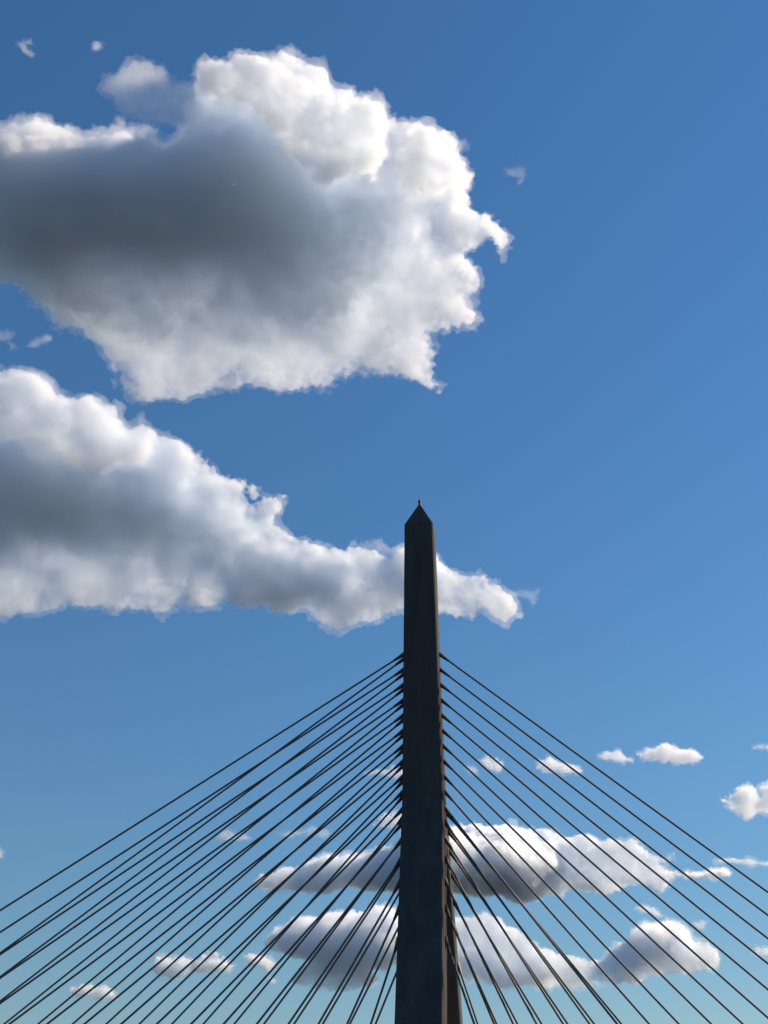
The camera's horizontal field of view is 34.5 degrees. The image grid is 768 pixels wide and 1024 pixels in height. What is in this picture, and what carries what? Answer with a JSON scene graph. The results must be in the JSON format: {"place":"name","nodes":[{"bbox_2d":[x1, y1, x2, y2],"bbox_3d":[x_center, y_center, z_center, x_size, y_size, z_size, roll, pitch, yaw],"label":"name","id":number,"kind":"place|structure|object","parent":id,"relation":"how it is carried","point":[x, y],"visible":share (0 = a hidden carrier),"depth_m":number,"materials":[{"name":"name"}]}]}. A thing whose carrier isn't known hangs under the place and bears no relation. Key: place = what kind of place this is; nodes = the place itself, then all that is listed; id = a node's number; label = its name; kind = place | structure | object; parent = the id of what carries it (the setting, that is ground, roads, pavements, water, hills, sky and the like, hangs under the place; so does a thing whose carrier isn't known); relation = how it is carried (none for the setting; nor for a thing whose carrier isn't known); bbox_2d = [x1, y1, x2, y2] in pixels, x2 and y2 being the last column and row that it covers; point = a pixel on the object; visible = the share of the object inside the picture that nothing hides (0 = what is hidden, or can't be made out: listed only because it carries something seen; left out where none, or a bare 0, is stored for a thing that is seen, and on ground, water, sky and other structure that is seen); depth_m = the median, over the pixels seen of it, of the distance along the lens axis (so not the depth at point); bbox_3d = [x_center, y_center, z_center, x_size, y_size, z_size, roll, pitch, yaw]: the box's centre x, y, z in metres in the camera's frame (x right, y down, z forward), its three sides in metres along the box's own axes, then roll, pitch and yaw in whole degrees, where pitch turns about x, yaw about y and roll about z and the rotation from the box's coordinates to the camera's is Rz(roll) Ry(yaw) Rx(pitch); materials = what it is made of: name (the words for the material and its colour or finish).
{"place":"outdoors","nodes":[
{"label":"outdoors","id":0,"kind":"place"},
{"bbox_2d":[0,0,767,1023],"label":"sky","id":1,"kind":"structure","parent":0,"point":[280,279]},
{"label":"river","id":2,"kind":"structure","parent":0,"visible":0},
{"bbox_2d":[394,499,462,1023],"bbox_3d":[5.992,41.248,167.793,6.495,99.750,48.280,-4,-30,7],"label":"bridge tower","id":3,"kind":"structure","parent":2,"relation":"on","point":[428,991],"depth_m":164.89,"materials":[{"name":"concrete"}]},
{"bbox_2d":[0,713,402,1003],"bbox_3d":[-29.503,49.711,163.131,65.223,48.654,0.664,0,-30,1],"label":"stay cable","id":4,"kind":"object","parent":3,"relation":"attached to","point":[400,717],"visible":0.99,"depth_m":164.62,"materials":[{"name":"metal"}]},
{"bbox_2d":[0,698,402,978],"bbox_3d":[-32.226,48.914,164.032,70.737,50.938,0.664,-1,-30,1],"label":"stay cable","id":5,"kind":"object","parent":3,"relation":"attached to","point":[194,844],"visible":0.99,"depth_m":166.27,"materials":[{"name":"metal"}]},
{"bbox_2d":[0,683,402,954],"bbox_3d":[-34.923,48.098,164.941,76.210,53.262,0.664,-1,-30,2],"label":"stay cable","id":6,"kind":"object","parent":3,"relation":"attached to","point":[399,687],"visible":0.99,"depth_m":167.97,"materials":[{"name":"metal"}]},
{"bbox_2d":[0,668,402,932],"bbox_3d":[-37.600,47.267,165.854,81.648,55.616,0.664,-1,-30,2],"label":"stay cable","id":7,"kind":"object","parent":3,"relation":"attached to","point":[400,671],"visible":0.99,"depth_m":169.42,"materials":[{"name":"metal"}]},
{"bbox_2d":[0,653,402,910],"bbox_3d":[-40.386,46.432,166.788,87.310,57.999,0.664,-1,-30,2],"label":"stay cable","id":8,"kind":"object","parent":3,"relation":"attached to","point":[200,783],"visible":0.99,"depth_m":170.92,"materials":[{"name":"metal"}]},
{"bbox_2d":[0,688,402,1001],"bbox_3d":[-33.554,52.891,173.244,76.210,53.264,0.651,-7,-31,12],"label":"stay cable","id":9,"kind":"object","parent":3,"relation":"attached to","point":[199,847],"visible":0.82,"depth_m":173.84,"materials":[{"name":"metal"}]},
{"bbox_2d":[0,673,402,976],"bbox_3d":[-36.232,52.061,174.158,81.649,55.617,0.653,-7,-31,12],"label":"stay cable","id":10,"kind":"object","parent":3,"relation":"attached to","point":[400,676],"visible":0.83,"depth_m":175.08,"materials":[{"name":"metal"}]},
{"bbox_2d":[0,658,402,952],"bbox_3d":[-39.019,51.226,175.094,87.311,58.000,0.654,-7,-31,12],"label":"stay cable","id":11,"kind":"object","parent":3,"relation":"attached to","point":[204,804],"visible":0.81,"depth_m":176.32,"materials":[{"name":"metal"}]},
{"bbox_2d":[3,703,402,1023],"bbox_3d":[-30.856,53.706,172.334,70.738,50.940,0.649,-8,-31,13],"label":"stay cable","id":12,"kind":"object","parent":3,"relation":"attached to","point":[195,871],"visible":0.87,"depth_m":172.64,"materials":[{"name":"metal"}]},
{"bbox_2d":[8,728,402,1023],"bbox_3d":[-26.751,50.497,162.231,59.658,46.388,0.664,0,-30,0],"label":"stay cable","id":13,"kind":"object","parent":3,"relation":"attached to","point":[400,732],"visible":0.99,"depth_m":163.11,"materials":[{"name":"metal"}]},
{"bbox_2d":[37,718,402,1023],"bbox_3d":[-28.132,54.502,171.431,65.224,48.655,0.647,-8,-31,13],"label":"stay cable","id":14,"kind":"object","parent":3,"relation":"attached to","point":[400,722],"visible":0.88,"depth_m":171.75,"materials":[{"name":"metal"}]},
{"bbox_2d":[46,744,402,1023],"bbox_3d":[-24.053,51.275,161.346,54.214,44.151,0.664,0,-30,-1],"label":"stay cable","id":15,"kind":"object","parent":3,"relation":"attached to","point":[399,748],"visible":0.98,"depth_m":162.39,"materials":[{"name":"metal"}]},
{"bbox_2d":[72,734,402,1023],"bbox_3d":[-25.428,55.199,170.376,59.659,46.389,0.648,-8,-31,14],"label":"stay cable","id":16,"kind":"object","parent":3,"relation":"attached to","point":[400,737],"visible":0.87,"depth_m":170.82,"materials":[{"name":"metal"}]},
{"bbox_2d":[83,759,402,1023],"bbox_3d":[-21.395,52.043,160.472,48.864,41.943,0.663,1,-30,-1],"label":"stay cable","id":17,"kind":"object","parent":3,"relation":"attached to","point":[400,763],"visible":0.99,"depth_m":161.53,"materials":[{"name":"metal"}]},
{"bbox_2d":[105,749,402,1023],"bbox_3d":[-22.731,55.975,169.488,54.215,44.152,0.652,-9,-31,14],"label":"stay cable","id":18,"kind":"object","parent":3,"relation":"attached to","point":[253,888],"visible":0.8,"depth_m":169.94,"materials":[{"name":"metal"}]},
{"bbox_2d":[120,774,402,1023],"bbox_3d":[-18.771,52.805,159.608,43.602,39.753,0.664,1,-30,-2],"label":"stay cable","id":19,"kind":"object","parent":3,"relation":"attached to","point":[399,779],"visible":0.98,"depth_m":160.78,"materials":[{"name":"metal"}]},
{"bbox_2d":[138,764,402,1023],"bbox_3d":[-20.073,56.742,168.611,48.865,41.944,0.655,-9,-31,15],"label":"stay cable","id":20,"kind":"object","parent":3,"relation":"attached to","point":[400,768],"visible":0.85,"depth_m":169.08,"materials":[{"name":"metal"}]},
{"bbox_2d":[156,790,401,1023],"bbox_3d":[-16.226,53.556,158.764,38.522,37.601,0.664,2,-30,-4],"label":"stay cable","id":21,"kind":"object","parent":3,"relation":"attached to","point":[279,908],"visible":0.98,"depth_m":160.04,"materials":[{"name":"metal"}]},
{"bbox_2d":[171,780,401,1023],"bbox_3d":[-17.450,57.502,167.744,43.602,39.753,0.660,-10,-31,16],"label":"stay cable","id":22,"kind":"object","parent":3,"relation":"attached to","point":[281,909],"visible":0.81,"depth_m":168.20,"materials":[{"name":"metal"}]},
{"bbox_2d":[190,807,401,1023],"bbox_3d":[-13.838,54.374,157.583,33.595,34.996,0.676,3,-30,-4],"label":"stay cable","id":23,"kind":"object","parent":3,"relation":"attached to","point":[398,813],"visible":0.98,"depth_m":158.97,"materials":[{"name":"metal"}]},
{"bbox_2d":[202,796,401,1023],"bbox_3d":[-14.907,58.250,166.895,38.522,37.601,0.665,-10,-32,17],"label":"stay cable","id":24,"kind":"object","parent":3,"relation":"attached to","point":[326,883],"visible":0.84,"depth_m":167.61,"materials":[{"name":"metal"}]},
{"bbox_2d":[223,822,400,1023],"bbox_3d":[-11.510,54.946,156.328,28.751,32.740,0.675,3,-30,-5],"label":"stay cable","id":25,"kind":"object","parent":3,"relation":"attached to","point":[312,924],"visible":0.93,"depth_m":157.69,"materials":[{"name":"metal"}]},
{"bbox_2d":[233,817,400,1023],"bbox_3d":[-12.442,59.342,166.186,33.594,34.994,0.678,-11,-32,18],"label":"stay cable","id":26,"kind":"object","parent":3,"relation":"attached to","point":[303,939],"visible":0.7,"depth_m":166.49,"materials":[{"name":"metal"}]},
{"bbox_2d":[263,852,390,1023],"bbox_3d":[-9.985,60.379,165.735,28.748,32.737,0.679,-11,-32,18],"label":"stay cable","id":27,"kind":"object","parent":3,"relation":"attached to","point":[305,968],"visible":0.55,"depth_m":165.88,"materials":[{"name":"metal"}]},
{"bbox_2d":[256,837,400,1023],"bbox_3d":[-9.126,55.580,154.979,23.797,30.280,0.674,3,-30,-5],"label":"stay cable","id":28,"kind":"object","parent":3,"relation":"attached to","point":[397,845],"visible":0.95,"depth_m":156.51,"materials":[{"name":"metal"}]},
{"bbox_2d":[288,857,399,1023],"bbox_3d":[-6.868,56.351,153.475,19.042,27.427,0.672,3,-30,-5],"label":"stay cable","id":29,"kind":"object","parent":3,"relation":"attached to","point":[397,864],"visible":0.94,"depth_m":155.00,"materials":[{"name":"metal"}]},
{"bbox_2d":[293,865,399,1023],"bbox_3d":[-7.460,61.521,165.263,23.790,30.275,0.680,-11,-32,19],"label":"stay cable","id":30,"kind":"object","parent":3,"relation":"attached to","point":[343,949],"visible":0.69,"depth_m":166.04,"materials":[{"name":"metal"}]},
{"bbox_2d":[318,880,398,1023],"bbox_3d":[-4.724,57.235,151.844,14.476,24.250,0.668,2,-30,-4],"label":"stay cable","id":31,"kind":"object","parent":3,"relation":"attached to","point":[396,888],"visible":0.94,"depth_m":153.35,"materials":[{"name":"metal"}]},
{"bbox_2d":[322,892,398,1023],"bbox_3d":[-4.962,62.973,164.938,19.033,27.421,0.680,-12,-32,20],"label":"stay cable","id":32,"kind":"object","parent":3,"relation":"attached to","point":[357,964],"visible":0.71,"depth_m":165.60,"materials":[{"name":"metal"}]},
{"bbox_2d":[346,906,397,1023],"bbox_3d":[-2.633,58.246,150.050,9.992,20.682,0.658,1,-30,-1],"label":"stay cable","id":33,"kind":"object","parent":3,"relation":"attached to","point":[374,963],"visible":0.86,"depth_m":151.44,"materials":[{"name":"metal"}]},
{"bbox_2d":[349,927,397,1023],"bbox_3d":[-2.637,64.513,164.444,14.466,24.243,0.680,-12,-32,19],"label":"stay cable","id":34,"kind":"object","parent":3,"relation":"attached to","point":[354,1014],"visible":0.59,"depth_m":164.99,"materials":[{"name":"metal"}]},
{"bbox_2d":[370,938,396,1023],"bbox_3d":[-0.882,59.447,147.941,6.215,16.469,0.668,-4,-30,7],"label":"stay cable","id":35,"kind":"object","parent":3,"relation":"attached to","point":[383,985],"visible":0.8,"depth_m":149.15,"materials":[{"name":"metal"}]},
{"bbox_2d":[375,972,395,1023],"bbox_3d":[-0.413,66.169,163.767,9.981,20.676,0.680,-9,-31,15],"label":"stay cable","id":36,"kind":"object","parent":3,"relation":"attached to","point":[385,999],"visible":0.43,"depth_m":164.35,"materials":[{"name":"metal"}]},
{"bbox_2d":[445,935,474,1023],"bbox_3d":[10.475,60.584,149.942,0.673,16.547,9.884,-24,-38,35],"label":"stay cable","id":37,"kind":"object","parent":3,"relation":"attached to","point":[456,972],"visible":0.97,"depth_m":150.38,"materials":[{"name":"metal"}]},
{"bbox_2d":[457,961,478,1023],"bbox_3d":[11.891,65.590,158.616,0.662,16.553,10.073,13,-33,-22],"label":"stay cable","id":38,"kind":"object","parent":3,"relation":"attached to","point":[464,984],"visible":0.96,"depth_m":162.65,"materials":[{"name":"metal"}]},
{"bbox_2d":[445,903,494,1023],"bbox_3d":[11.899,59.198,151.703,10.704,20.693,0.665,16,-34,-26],"label":"stay cable","id":39,"kind":"object","parent":3,"relation":"attached to","point":[447,912],"visible":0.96,"depth_m":152.63,"materials":[{"name":"metal"}]},
{"bbox_2d":[455,927,497,1023],"bbox_3d":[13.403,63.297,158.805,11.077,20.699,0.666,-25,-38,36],"label":"stay cable","id":40,"kind":"object","parent":3,"relation":"attached to","point":[491,1011],"visible":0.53,"depth_m":160.29,"materials":[{"name":"metal"}]},
{"bbox_2d":[444,878,513,1023],"bbox_3d":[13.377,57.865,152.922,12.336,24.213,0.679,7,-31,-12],"label":"stay cable","id":41,"kind":"object","parent":3,"relation":"attached to","point":[447,885],"visible":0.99,"depth_m":154.29,"materials":[{"name":"metal"}]},
{"bbox_2d":[453,901,518,1023],"bbox_3d":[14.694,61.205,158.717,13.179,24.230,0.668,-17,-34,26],"label":"stay cable","id":42,"kind":"object","parent":3,"relation":"attached to","point":[505,1000],"visible":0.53,"depth_m":158.87,"materials":[{"name":"metal"}]},
{"bbox_2d":[444,855,537,1023],"bbox_3d":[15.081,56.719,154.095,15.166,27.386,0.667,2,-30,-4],"label":"stay cable","id":43,"kind":"object","parent":3,"relation":"attached to","point":[447,862],"visible":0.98,"depth_m":155.68,"materials":[{"name":"metal"}]},
{"bbox_2d":[451,872,542,1023],"bbox_3d":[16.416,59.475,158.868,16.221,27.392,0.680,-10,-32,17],"label":"stay cable","id":44,"kind":"object","parent":3,"relation":"attached to","point":[509,970],"visible":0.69,"depth_m":158.83,"materials":[{"name":"metal"}]},
{"bbox_2d":[444,836,563,1023],"bbox_3d":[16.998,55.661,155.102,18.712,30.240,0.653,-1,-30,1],"label":"stay cable","id":45,"kind":"object","parent":3,"relation":"attached to","point":[447,842],"visible":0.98,"depth_m":156.73,"materials":[{"name":"metal"}]},
{"bbox_2d":[449,849,568,1023],"bbox_3d":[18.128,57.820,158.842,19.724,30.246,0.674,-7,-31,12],"label":"stay cable","id":46,"kind":"object","parent":3,"relation":"attached to","point":[451,854],"visible":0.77,"depth_m":158.96,"materials":[{"name":"metal"}]},
{"bbox_2d":[444,820,590,1023],"bbox_3d":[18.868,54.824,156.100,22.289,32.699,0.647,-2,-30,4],"label":"stay cable","id":47,"kind":"object","parent":3,"relation":"attached to","point":[447,825],"visible":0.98,"depth_m":157.60,"materials":[{"name":"metal"}]},
{"bbox_2d":[448,830,594,1023],"bbox_3d":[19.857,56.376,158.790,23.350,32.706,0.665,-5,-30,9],"label":"stay cable","id":48,"kind":"object","parent":3,"relation":"attached to","point":[549,964],"visible":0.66,"depth_m":158.19,"materials":[{"name":"metal"}]},
{"bbox_2d":[444,805,617,1023],"bbox_3d":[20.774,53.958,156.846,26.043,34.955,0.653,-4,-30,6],"label":"stay cable","id":49,"kind":"object","parent":3,"relation":"attached to","point":[447,811],"visible":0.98,"depth_m":158.36,"materials":[{"name":"metal"}]},
{"bbox_2d":[446,813,622,1023],"bbox_3d":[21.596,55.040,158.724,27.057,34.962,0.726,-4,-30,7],"label":"stay cable","id":50,"kind":"object","parent":3,"relation":"attached to","point":[579,973],"visible":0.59,"depth_m":157.06,"materials":[{"name":"metal"}]},
{"bbox_2d":[444,789,649,1023],"bbox_3d":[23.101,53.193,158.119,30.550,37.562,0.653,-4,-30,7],"label":"stay cable","id":51,"kind":"object","parent":3,"relation":"attached to","point":[447,794],"visible":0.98,"depth_m":159.56,"materials":[{"name":"metal"}]},
{"bbox_2d":[444,774,679,1023],"bbox_3d":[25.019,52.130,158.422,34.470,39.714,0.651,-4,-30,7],"label":"stay cable","id":52,"kind":"object","parent":3,"relation":"attached to","point":[447,779],"visible":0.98,"depth_m":159.73,"materials":[{"name":"metal"}]},
{"bbox_2d":[443,758,712,1023],"bbox_3d":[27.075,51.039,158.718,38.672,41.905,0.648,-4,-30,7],"label":"stay cable","id":53,"kind":"object","parent":3,"relation":"attached to","point":[446,763],"visible":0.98,"depth_m":159.93,"materials":[{"name":"metal"}]},
{"bbox_2d":[443,743,743,1023],"bbox_3d":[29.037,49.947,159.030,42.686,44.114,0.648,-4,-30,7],"label":"stay cable","id":54,"kind":"object","parent":3,"relation":"attached to","point":[446,748],"visible":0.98,"depth_m":160.02,"materials":[{"name":"metal"}]},
{"bbox_2d":[439,667,767,915],"bbox_3d":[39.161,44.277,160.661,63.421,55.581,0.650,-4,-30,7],"label":"stay cable","id":55,"kind":"object","parent":3,"relation":"attached to","point":[605,793],"visible":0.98,"depth_m":165.81,"materials":[{"name":"metal"}]},
{"bbox_2d":[439,652,767,892],"bbox_3d":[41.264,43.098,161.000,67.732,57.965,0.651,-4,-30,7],"label":"stay cable","id":56,"kind":"object","parent":3,"relation":"attached to","point":[441,655],"visible":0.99,"depth_m":167.08,"materials":[{"name":"metal"}]},
{"bbox_2d":[440,682,767,938],"bbox_3d":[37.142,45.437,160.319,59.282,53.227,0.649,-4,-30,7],"label":"stay cable","id":57,"kind":"object","parent":3,"relation":"attached to","point":[443,686],"visible":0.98,"depth_m":164.54,"materials":[{"name":"metal"}]},
{"bbox_2d":[441,713,767,990],"bbox_3d":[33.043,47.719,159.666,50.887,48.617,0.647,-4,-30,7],"label":"stay cable","id":58,"kind":"object","parent":3,"relation":"attached to","point":[443,716],"visible":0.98,"depth_m":161.79,"materials":[{"name":"metal"}]},
{"bbox_2d":[441,698,767,964],"bbox_3d":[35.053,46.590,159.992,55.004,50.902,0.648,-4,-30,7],"label":"stay cable","id":59,"kind":"object","parent":3,"relation":"attached to","point":[443,701],"visible":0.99,"depth_m":163.12,"materials":[{"name":"metal"}]},
{"bbox_2d":[442,728,767,1018],"bbox_3d":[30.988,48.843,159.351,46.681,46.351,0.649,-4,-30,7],"label":"stay cable","id":60,"kind":"object","parent":3,"relation":"attached to","point":[444,732],"visible":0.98,"depth_m":160.42,"materials":[{"name":"metal"}]}
]}

